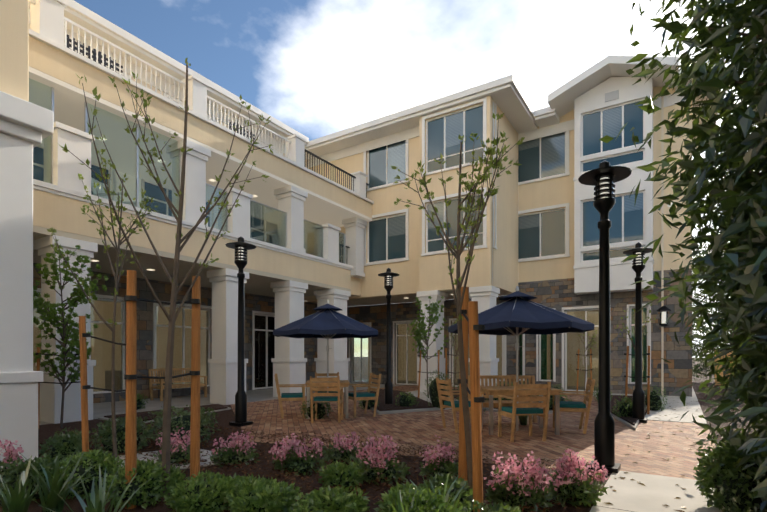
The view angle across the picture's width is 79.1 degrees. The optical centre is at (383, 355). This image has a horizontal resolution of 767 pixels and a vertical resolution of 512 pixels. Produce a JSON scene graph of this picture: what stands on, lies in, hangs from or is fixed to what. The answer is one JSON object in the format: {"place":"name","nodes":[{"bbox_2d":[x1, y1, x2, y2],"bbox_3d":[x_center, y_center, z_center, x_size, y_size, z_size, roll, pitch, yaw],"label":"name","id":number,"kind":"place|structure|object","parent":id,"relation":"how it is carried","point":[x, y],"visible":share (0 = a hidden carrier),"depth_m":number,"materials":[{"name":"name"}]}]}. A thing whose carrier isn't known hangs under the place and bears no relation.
{"place":"outdoors","nodes":[
{"label":"outdoors","id":0,"kind":"place"},
{"bbox_2d":[39,383,402,424],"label":"colonnade floor paving","id":1,"kind":"structure","parent":0,"point":[102,409],"depth_m":12.68,"materials":[{"name":"grey stone"}]},
{"bbox_2d":[137,393,147,409],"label":"shrub","id":2,"kind":"object","parent":1,"relation":"on","point":[140,403],"visible":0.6,"depth_m":10.95,"materials":[{"name":"green plant"}]},
{"bbox_2d":[148,368,207,400],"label":"chairs","id":3,"kind":"object","parent":1,"relation":"on","point":[162,381],"visible":0.73,"depth_m":13.66,"materials":[{"name":"brown wood"}]},
{"bbox_2d":[0,357,765,511],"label":"ground","id":4,"kind":"structure","parent":0,"point":[224,418],"depth_m":5.50,"materials":[{"name":"brown soil"}]},
{"bbox_2d":[0,439,24,498],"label":"shrub","id":5,"kind":"object","parent":4,"relation":"on","point":[11,452],"visible":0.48,"depth_m":4.19,"materials":[{"name":"pink plant"}]},
{"bbox_2d":[0,455,38,511],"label":"strap plant","id":6,"kind":"object","parent":4,"relation":"on","point":[13,501],"visible":1,"depth_m":3.32,"materials":[{"name":"green plant"}]},
{"bbox_2d":[0,0,53,470],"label":"pillar","id":7,"kind":"structure","parent":4,"relation":"on","point":[26,126],"depth_m":4.96,"materials":[{"name":"white paint"}]},
{"bbox_2d":[0,453,69,501],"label":"shrub","id":8,"kind":"object","parent":4,"relation":"on","point":[13,478],"visible":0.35,"depth_m":4.09,"materials":[{"name":"green plant"}]},
{"bbox_2d":[3,447,102,511],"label":"strap plant","id":9,"kind":"object","parent":4,"relation":"on","point":[54,501],"visible":1,"depth_m":3.69,"materials":[{"name":"green plant"}]},
{"bbox_2d":[35,346,86,428],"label":"tree stakes","id":10,"kind":"object","parent":4,"relation":"on","point":[38,360],"visible":0.29,"depth_m":8.18,"materials":[{"name":"brown wood"}]},
{"bbox_2d":[33,245,108,427],"bbox_3d":[-5.664,-0.340,8.241,1.239,3.272,1.398,0,0,33],"label":"tree","id":11,"kind":"object","parent":4,"relation":"on","point":[38,303],"depth_m":8.14,"materials":[{"name":"green plant"}]},
{"bbox_2d":[46,449,124,499],"bbox_3d":[-2.762,1.102,4.312,0.675,0.458,0.662,0,0,33],"label":"shrub","id":12,"kind":"object","parent":4,"relation":"on","point":[88,460],"visible":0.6,"depth_m":4.21,"materials":[{"name":"green plant"}]},
{"bbox_2d":[38,464,152,511],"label":"strap plant","id":13,"kind":"object","parent":4,"relation":"on","point":[96,502],"visible":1,"depth_m":3.30,"materials":[{"name":"green plant"}]},
{"bbox_2d":[89,416,156,454],"bbox_3d":[-3.466,1.056,6.146,0.736,0.526,0.814,0,0,33],"label":"shrub","id":14,"kind":"object","parent":4,"relation":"on","point":[106,440],"visible":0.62,"depth_m":5.99,"materials":[{"name":"green plant"}]},
{"bbox_2d":[102,458,174,508],"bbox_3d":[-2.135,1.103,4.036,0.584,0.420,0.649,0,0,33],"label":"shrub","id":15,"kind":"object","parent":4,"relation":"on","point":[150,490],"visible":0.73,"depth_m":3.94,"materials":[{"name":"green plant"}]},
{"bbox_2d":[124,270,200,508],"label":"tree stakes","id":16,"kind":"object","parent":4,"relation":"on","point":[131,299],"visible":0.94,"depth_m":3.98,"materials":[{"name":"brown wood"}]},
{"bbox_2d":[98,404,230,422],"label":"colonnade bed soil","id":17,"kind":"structure","parent":4,"relation":"on","point":[217,407],"depth_m":10.02,"materials":[{"name":"soil"}]},
{"bbox_2d":[60,57,272,500],"bbox_3d":[-2.088,-0.691,4.242,1.380,3.973,1.868,0,0,33],"label":"tree","id":18,"kind":"object","parent":4,"relation":"on","point":[172,316],"depth_m":4.18,"materials":[{"name":"brown plant"}]},
{"bbox_2d":[153,465,187,492],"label":"shrub","id":19,"kind":"object","parent":4,"relation":"on","point":[179,475],"visible":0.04,"depth_m":4.30,"materials":[{"name":"green plant"}]},
{"bbox_2d":[145,405,220,445],"bbox_3d":[-2.877,1.024,6.674,0.925,0.639,1.036,0,0,33],"label":"shrub","id":20,"kind":"object","parent":4,"relation":"on","point":[182,420],"visible":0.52,"depth_m":6.57,"materials":[{"name":"green plant"}]},
{"bbox_2d":[163,469,238,511],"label":"shrub","id":21,"kind":"object","parent":4,"relation":"on","point":[209,493],"visible":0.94,"depth_m":3.69,"materials":[{"name":"green plant"}]},
{"bbox_2d":[29,0,373,423],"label":"building wing","id":22,"kind":"structure","parent":4,"relation":"on","point":[68,39],"depth_m":12.35,"materials":[{"name":"paint"}]},
{"bbox_2d":[91,177,139,206],"bbox_3d":[-6.323,-3.605,10.875,0.860,1.000,0.700,0,0,4],"label":"deck chair","id":23,"kind":"object","parent":22,"relation":"on","point":[103,194],"depth_m":10.80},
{"bbox_2d":[29,78,343,262],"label":"balcony glass","id":24,"kind":"structure","parent":22,"relation":"attached to","point":[267,224],"depth_m":13.43,"materials":[{"name":"clear glass"}]},
{"bbox_2d":[210,430,259,467],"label":"shrub","id":25,"kind":"object","parent":4,"relation":"on","point":[237,451],"visible":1,"depth_m":5.46,"materials":[{"name":"pink plant"}]},
{"bbox_2d":[226,472,251,505],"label":"shrub","id":26,"kind":"object","parent":4,"relation":"on","point":[235,476],"visible":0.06,"depth_m":4.07,"materials":[{"name":"green plant"}]},
{"bbox_2d":[224,474,301,511],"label":"shrub","id":27,"kind":"object","parent":4,"relation":"on","point":[266,495],"visible":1,"depth_m":3.56,"materials":[{"name":"green plant"}]},
{"bbox_2d":[268,433,325,475],"bbox_3d":[-0.942,1.083,5.165,0.618,0.492,0.636,0,0,-28],"label":"shrub","id":28,"kind":"object","parent":4,"relation":"on","point":[291,455],"visible":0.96,"depth_m":5.06,"materials":[{"name":"pink plant"}]},
{"bbox_2d":[289,485,369,511],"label":"shrub","id":29,"kind":"object","parent":4,"relation":"on","point":[335,499],"visible":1,"depth_m":3.26,"materials":[{"name":"green plant"}]},
{"bbox_2d":[33,296,642,391],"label":"curtains","id":30,"kind":"object","parent":4,"relation":"on","point":[102,359],"depth_m":18.78,"materials":[{"name":"beige"}]},
{"bbox_2d":[322,431,359,463],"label":"shrub","id":31,"kind":"object","parent":4,"relation":"on","point":[344,451],"visible":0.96,"depth_m":5.53,"materials":[{"name":"pink plant"}]},
{"bbox_2d":[318,460,364,491],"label":"shrub","id":32,"kind":"object","parent":4,"relation":"on","point":[337,473],"visible":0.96,"depth_m":4.46,"materials":[{"name":"green plant"}]},
{"bbox_2d":[353,431,410,485],"bbox_3d":[-0.038,1.073,4.792,0.634,0.531,0.575,0,0,33],"label":"shrub","id":33,"kind":"object","parent":4,"relation":"on","point":[385,464],"visible":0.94,"depth_m":4.72,"materials":[{"name":"pink plant"}]},
{"bbox_2d":[355,480,420,511],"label":"strap plant","id":34,"kind":"object","parent":4,"relation":"on","point":[399,507],"visible":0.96,"depth_m":2.97,"materials":[{"name":"green plant"}]},
{"bbox_2d":[357,389,439,414],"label":"bed soil","id":35,"kind":"structure","parent":4,"relation":"on","point":[393,408],"depth_m":11.01,"materials":[{"name":"soil"}]},
{"bbox_2d":[358,396,378,408],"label":"shrub","id":36,"kind":"object","parent":35,"relation":"on","point":[371,403],"visible":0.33,"depth_m":11.06,"materials":[{"name":"green plant"}]},
{"bbox_2d":[378,268,398,403],"bbox_3d":[0.132,-0.455,11.694,0.550,3.500,0.550,0,0,33],"label":"lamp post","id":37,"kind":"object","parent":35,"relation":"on","point":[388,275],"visible":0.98,"depth_m":11.64,"materials":[{"name":"black metal"}]},
{"bbox_2d":[395,391,418,406],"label":"shrub","id":38,"kind":"object","parent":35,"relation":"on","point":[405,399],"visible":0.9,"depth_m":11.06,"materials":[{"name":"green plant"}]},
{"bbox_2d":[418,350,438,397],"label":"tree stakes","id":39,"kind":"object","parent":35,"relation":"on","point":[419,371],"visible":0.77,"depth_m":13.94,"materials":[{"name":"brown wood"}]},
{"bbox_2d":[423,370,455,408],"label":"shrub","id":40,"kind":"object","parent":35,"relation":"on","point":[433,393],"visible":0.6,"depth_m":11.01,"materials":[{"name":"green plant"}]},
{"bbox_2d":[38,424,759,511],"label":"mulch chips","id":41,"kind":"object","parent":4,"relation":"on","point":[307,484],"visible":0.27,"depth_m":5.32,"materials":[{"name":"wood"}]},
{"bbox_2d":[374,481,462,511],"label":"shrub","id":42,"kind":"object","parent":4,"relation":"on","point":[391,497],"visible":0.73,"depth_m":3.19,"materials":[{"name":"green plant"}]},
{"bbox_2d":[407,296,448,397],"bbox_3d":[1.247,-0.251,14.019,1.125,3.093,1.196,0,0,66],"label":"tree","id":43,"kind":"object","parent":4,"relation":"on","point":[417,331],"depth_m":13.90,"materials":[{"name":"green plant"}]},
{"bbox_2d":[407,473,465,511],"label":"strap plant","id":44,"kind":"object","parent":4,"relation":"on","point":[445,498],"visible":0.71,"depth_m":3.20,"materials":[{"name":"green plant"}]},
{"bbox_2d":[418,435,458,479],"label":"shrub","id":45,"kind":"object","parent":4,"relation":"on","point":[440,460],"visible":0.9,"depth_m":4.83,"materials":[{"name":"pink plant"}]},
{"bbox_2d":[418,472,472,510],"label":"shrub","id":46,"kind":"object","parent":4,"relation":"on","point":[437,482],"visible":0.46,"depth_m":3.84,"materials":[{"name":"green plant"}]},
{"bbox_2d":[391,113,524,488],"bbox_3d":[0.647,-0.360,4.288,1.317,3.313,1.333,0,0,33],"label":"tree","id":47,"kind":"object","parent":4,"relation":"on","point":[458,300],"depth_m":4.01,"materials":[{"name":"green plant"}]},
{"bbox_2d":[457,287,484,511],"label":"tree stakes","id":48,"kind":"object","parent":4,"relation":"on","point":[471,327],"visible":0.79,"depth_m":3.66,"materials":[{"name":"brown wood"}]},
{"bbox_2d":[230,385,714,479],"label":"patio pavers","id":49,"kind":"object","parent":4,"relation":"on","point":[420,428],"visible":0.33,"depth_m":7.66,"materials":[{"name":"brown brick"}]},
{"bbox_2d":[225,237,255,426],"bbox_3d":[-2.642,-0.455,8.611,0.550,3.500,0.550,0,0,33],"label":"lamp post","id":50,"kind":"object","parent":49,"relation":"on","point":[241,247],"visible":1,"depth_m":8.56,"materials":[{"name":"black metal"}]},
{"bbox_2d":[274,374,306,417],"bbox_3d":[-1.960,0.845,9.784,0.646,0.900,0.580,0,0,-12],"label":"chair","id":51,"kind":"object","parent":49,"relation":"on","point":[291,397],"visible":0.94,"depth_m":9.56,"materials":[{"name":"brown wood"}]},
{"bbox_2d":[300,401,332,418],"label":"shrub","id":52,"kind":"object","parent":49,"relation":"on","point":[322,409],"visible":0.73,"depth_m":9.35,"materials":[{"name":"green plant"}]},
{"bbox_2d":[273,300,377,415],"bbox_3d":[-1.181,0.055,9.840,2.132,2.480,2.132,0,0,-1],"label":"umbrella","id":53,"kind":"object","parent":49,"relation":"on","point":[328,321],"visible":0.98,"depth_m":9.32,"materials":[{"name":"fabric"}]},
{"bbox_2d":[310,376,343,422],"bbox_3d":[-1.096,0.845,9.022,0.580,0.900,0.646,0,0,1],"label":"chair","id":54,"kind":"object","parent":49,"relation":"on","point":[328,397],"visible":0.98,"depth_m":8.77,"materials":[{"name":"brown wood"}]},
{"bbox_2d":[305,380,349,418],"bbox_3d":[-1.181,0.925,9.840,0.892,0.740,0.900,0,0,-6],"label":"table","id":55,"kind":"object","parent":49,"relation":"on","point":[344,383],"visible":0.67,"depth_m":9.46,"materials":[{"name":"brown wood"}]},
{"bbox_2d":[315,372,340,412],"bbox_3d":[-1.269,0.845,10.582,0.580,0.900,0.646,0,0,-10],"label":"chair","id":56,"kind":"object","parent":49,"relation":"on","point":[325,374],"visible":0.21,"depth_m":10.83,"materials":[{"name":"brown wood"}]},
{"bbox_2d":[348,373,381,417],"bbox_3d":[-0.446,0.845,9.942,0.646,0.900,0.580,0,0,-23],"label":"chair","id":57,"kind":"object","parent":49,"relation":"on","point":[366,396],"visible":0.77,"depth_m":9.78,"materials":[{"name":"brown wood"}]},
{"bbox_2d":[443,313,458,395],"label":"sapling","id":58,"kind":"object","parent":49,"relation":"on","point":[456,352],"depth_m":12.91,"materials":[{"name":"green plant"}]},
{"bbox_2d":[436,378,483,432],"bbox_3d":[1.309,0.845,8.031,0.646,0.900,0.580,0,0,-16],"label":"chair","id":59,"kind":"object","parent":49,"relation":"on","point":[449,402],"visible":0.69,"depth_m":7.86,"materials":[{"name":"brown wood"}]},
{"bbox_2d":[233,401,708,511],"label":"leaf litter","id":60,"kind":"object","parent":49,"relation":"on","point":[625,454],"visible":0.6,"depth_m":6.52,"materials":[{"name":"brown plant"}]},
{"bbox_2d":[468,375,545,425],"bbox_3d":[2.300,0.845,8.749,1.310,0.900,0.677,0,0,-1],"label":"bench","id":61,"kind":"object","parent":49,"relation":"on","point":[531,378],"visible":0.27,"depth_m":9.03,"materials":[{"name":"brown wood"}]},
{"bbox_2d":[480,386,561,434],"bbox_3d":[2.278,0.925,7.911,1.192,0.740,0.850,0,0,-1],"label":"table","id":62,"kind":"object","parent":49,"relation":"on","point":[490,391],"visible":0.67,"depth_m":7.53,"materials":[{"name":"brown wood"}]},
{"bbox_2d":[448,286,594,430],"bbox_3d":[2.278,0.055,7.911,2.224,2.480,2.224,0,0,-1],"label":"umbrella","id":63,"kind":"object","parent":49,"relation":"on","point":[517,313],"visible":0.94,"depth_m":7.39,"materials":[{"name":"fabric"}]},
{"bbox_2d":[518,415,528,425],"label":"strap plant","id":64,"kind":"object","parent":49,"relation":"on","point":[523,420],"visible":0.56,"depth_m":8.43,"materials":[{"name":"green plant"}]},
{"bbox_2d":[497,382,550,441],"bbox_3d":[2.140,0.845,7.112,0.580,0.900,0.646,0,0,-10],"label":"chair","id":65,"kind":"object","parent":49,"relation":"on","point":[530,408],"visible":1,"depth_m":6.88,"materials":[{"name":"brown wood"}]},
{"bbox_2d":[553,378,594,433],"bbox_3d":[3.221,0.845,7.930,0.646,0.900,0.580,0,0,16],"label":"chair","id":66,"kind":"object","parent":49,"relation":"on","point":[566,406],"visible":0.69,"depth_m":7.71,"materials":[{"name":"brown wood"}]},
{"bbox_2d":[578,160,631,472],"bbox_3d":[2.497,-0.455,5.248,0.550,3.500,0.550,0,0,33],"label":"lamp post","id":67,"kind":"object","parent":49,"relation":"on","point":[604,177],"visible":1,"depth_m":5.20,"materials":[{"name":"black metal"}]},
{"bbox_2d":[623,242,652,422],"bbox_3d":[4.970,-0.455,9.051,0.550,3.500,0.550,0,0,33],"label":"lamp post","id":68,"kind":"object","parent":49,"relation":"on","point":[638,393],"visible":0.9,"depth_m":9.00,"materials":[{"name":"black metal"}]},
{"bbox_2d":[458,499,520,511],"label":"shrub","id":69,"kind":"object","parent":4,"relation":"on","point":[499,507],"visible":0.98,"depth_m":3.21,"materials":[{"name":"green plant"}]},
{"bbox_2d":[305,56,724,396],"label":"wing building","id":70,"kind":"structure","parent":4,"relation":"on","point":[543,246],"depth_m":15.81,"materials":[{"name":"beige paint"}]},
{"bbox_2d":[657,306,670,326],"bbox_3d":[8.828,-1.228,14.622,0.396,0.666,0.476,0,0,33],"label":"wall lantern","id":71,"kind":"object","parent":70,"relation":"attached to","point":[664,310],"depth_m":14.54,"materials":[{"name":"black metal"}]},
{"bbox_2d":[483,451,554,511],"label":"shrub","id":72,"kind":"object","parent":4,"relation":"on","point":[524,490],"visible":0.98,"depth_m":3.86,"materials":[{"name":"pink plant"}]},
{"bbox_2d":[546,448,610,507],"bbox_3d":[1.675,1.080,4.114,0.584,0.488,0.496,0,0,3],"label":"shrub","id":73,"kind":"object","parent":4,"relation":"on","point":[568,477],"visible":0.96,"depth_m":4.02,"materials":[{"name":"pink plant"}]},
{"bbox_2d":[595,395,646,429],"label":"bed soil","id":74,"kind":"structure","parent":4,"relation":"on","point":[632,422],"depth_m":9.39,"materials":[{"name":"soil"}]},
{"bbox_2d":[593,384,612,401],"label":"shrub","id":75,"kind":"object","parent":74,"relation":"on","point":[597,393],"visible":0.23,"depth_m":12.32,"materials":[{"name":"green plant"}]},
{"bbox_2d":[611,395,632,417],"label":"shrub","id":76,"kind":"object","parent":74,"relation":"on","point":[624,408],"visible":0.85,"depth_m":9.21,"materials":[{"name":"green plant"}]},
{"bbox_2d":[624,346,649,413],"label":"tree stakes","id":77,"kind":"object","parent":74,"relation":"on","point":[627,354],"visible":0.79,"depth_m":10.10,"materials":[{"name":"brown wood"}]},
{"bbox_2d":[599,0,766,511],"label":"tree","id":78,"kind":"object","parent":4,"relation":"on","point":[741,222],"depth_m":2.91,"materials":[{"name":"green plant"}]},
{"bbox_2d":[692,242,755,381],"bbox_3d":[15.776,-2.287,21.789,6.082,7.174,5.716,0,0,33],"label":"tree","id":79,"kind":"object","parent":4,"relation":"on","point":[695,354],"depth_m":21.96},
{"bbox_2d":[693,425,766,511],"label":"shrub","id":80,"kind":"object","parent":4,"relation":"on","point":[732,486],"visible":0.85,"depth_m":3.71,"materials":[{"name":"green plant"}]},
{"bbox_2d":[715,350,760,384],"bbox_3d":[9.132,0.320,8.854,3.430,1.950,37.230,0,0,33],"label":"garden fence","id":81,"kind":"object","parent":4,"relation":"on","point":[720,366],"visible":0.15,"depth_m":19.29,"materials":[{"name":"brown wood"}]},
{"bbox_2d":[44,387,727,511],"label":"path","id":82,"kind":"structure","parent":0,"point":[656,493],"depth_m":4.50,"materials":[{"name":"concrete"}]},
{"bbox_2d":[38,427,89,461],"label":"shrub","id":83,"kind":"object","parent":82,"relation":"on","point":[65,446],"visible":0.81,"depth_m":5.38,"materials":[{"name":"green plant"}]},
{"bbox_2d":[47,147,157,463],"bbox_3d":[-3.138,-0.433,5.315,0.982,3.457,1.090,0,0,33],"label":"tree","id":84,"kind":"object","parent":82,"relation":"on","point":[112,329],"depth_m":5.30,"materials":[{"name":"green plant"}]},
{"bbox_2d":[79,316,125,452],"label":"tree stakes","id":85,"kind":"object","parent":82,"relation":"on","point":[83,335],"visible":0.56,"depth_m":5.05,"materials":[{"name":"brown wood"}]},
{"bbox_2d":[153,426,201,465],"bbox_3d":[-2.449,1.098,5.587,0.557,0.460,0.572,0,0,33],"label":"shrub","id":86,"kind":"object","parent":82,"relation":"on","point":[179,450],"visible":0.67,"depth_m":5.47,"materials":[{"name":"pink plant"}]},
{"bbox_2d":[576,349,592,390],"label":"tree stakes","id":87,"kind":"object","parent":82,"relation":"on","point":[590,354],"visible":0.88,"depth_m":15.18,"materials":[{"name":"brown wood"}]},
{"bbox_2d":[577,319,597,390],"bbox_3d":[6.731,0.022,15.262,0.754,2.549,0.501,0,0,33],"label":"sapling","id":88,"kind":"object","parent":82,"relation":"on","point":[586,355],"depth_m":15.19,"materials":[{"name":"green plant"}]},
{"bbox_2d":[644,385,667,410],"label":"shrub","id":89,"kind":"object","parent":82,"relation":"on","point":[656,403],"visible":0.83,"depth_m":10.72,"materials":[{"name":"green plant"}]},
{"bbox_2d":[74,0,760,357],"label":"sky","id":90,"kind":"structure","parent":0,"point":[320,68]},
{"bbox_2d":[448,389,561,417],"bbox_3d":[3.826,1.255,13.665,3.801,0.080,8.035,0,0,-4],"label":"seat cushion","id":91,"kind":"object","parent":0,"point":[456,397],"depth_m":10.82,"materials":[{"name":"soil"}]},
{"bbox_2d":[445,348,459,385],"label":"tree stakes","id":92,"kind":"object","parent":91,"relation":"on","point":[446,354],"visible":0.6,"depth_m":12.97,"materials":[{"name":"brown wood"}]},
{"bbox_2d":[537,392,571,409],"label":"shrub","id":93,"kind":"object","parent":91,"relation":"on","point":[551,401],"visible":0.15,"depth_m":10.52,"materials":[{"name":"green plant"}]},
{"bbox_2d":[551,384,563,395],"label":"shrub","id":94,"kind":"object","parent":91,"relation":"on","point":[556,387],"visible":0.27,"depth_m":13.70,"materials":[{"name":"green plant"}]},
{"bbox_2d":[617,303,655,351],"bbox_3d":[5.551,0.065,10.231,0.799,2.461,0.851,0,0,33],"label":"sapling","id":95,"kind":"object","parent":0,"point":[634,325],"depth_m":10.21,"materials":[{"name":"green plant"}]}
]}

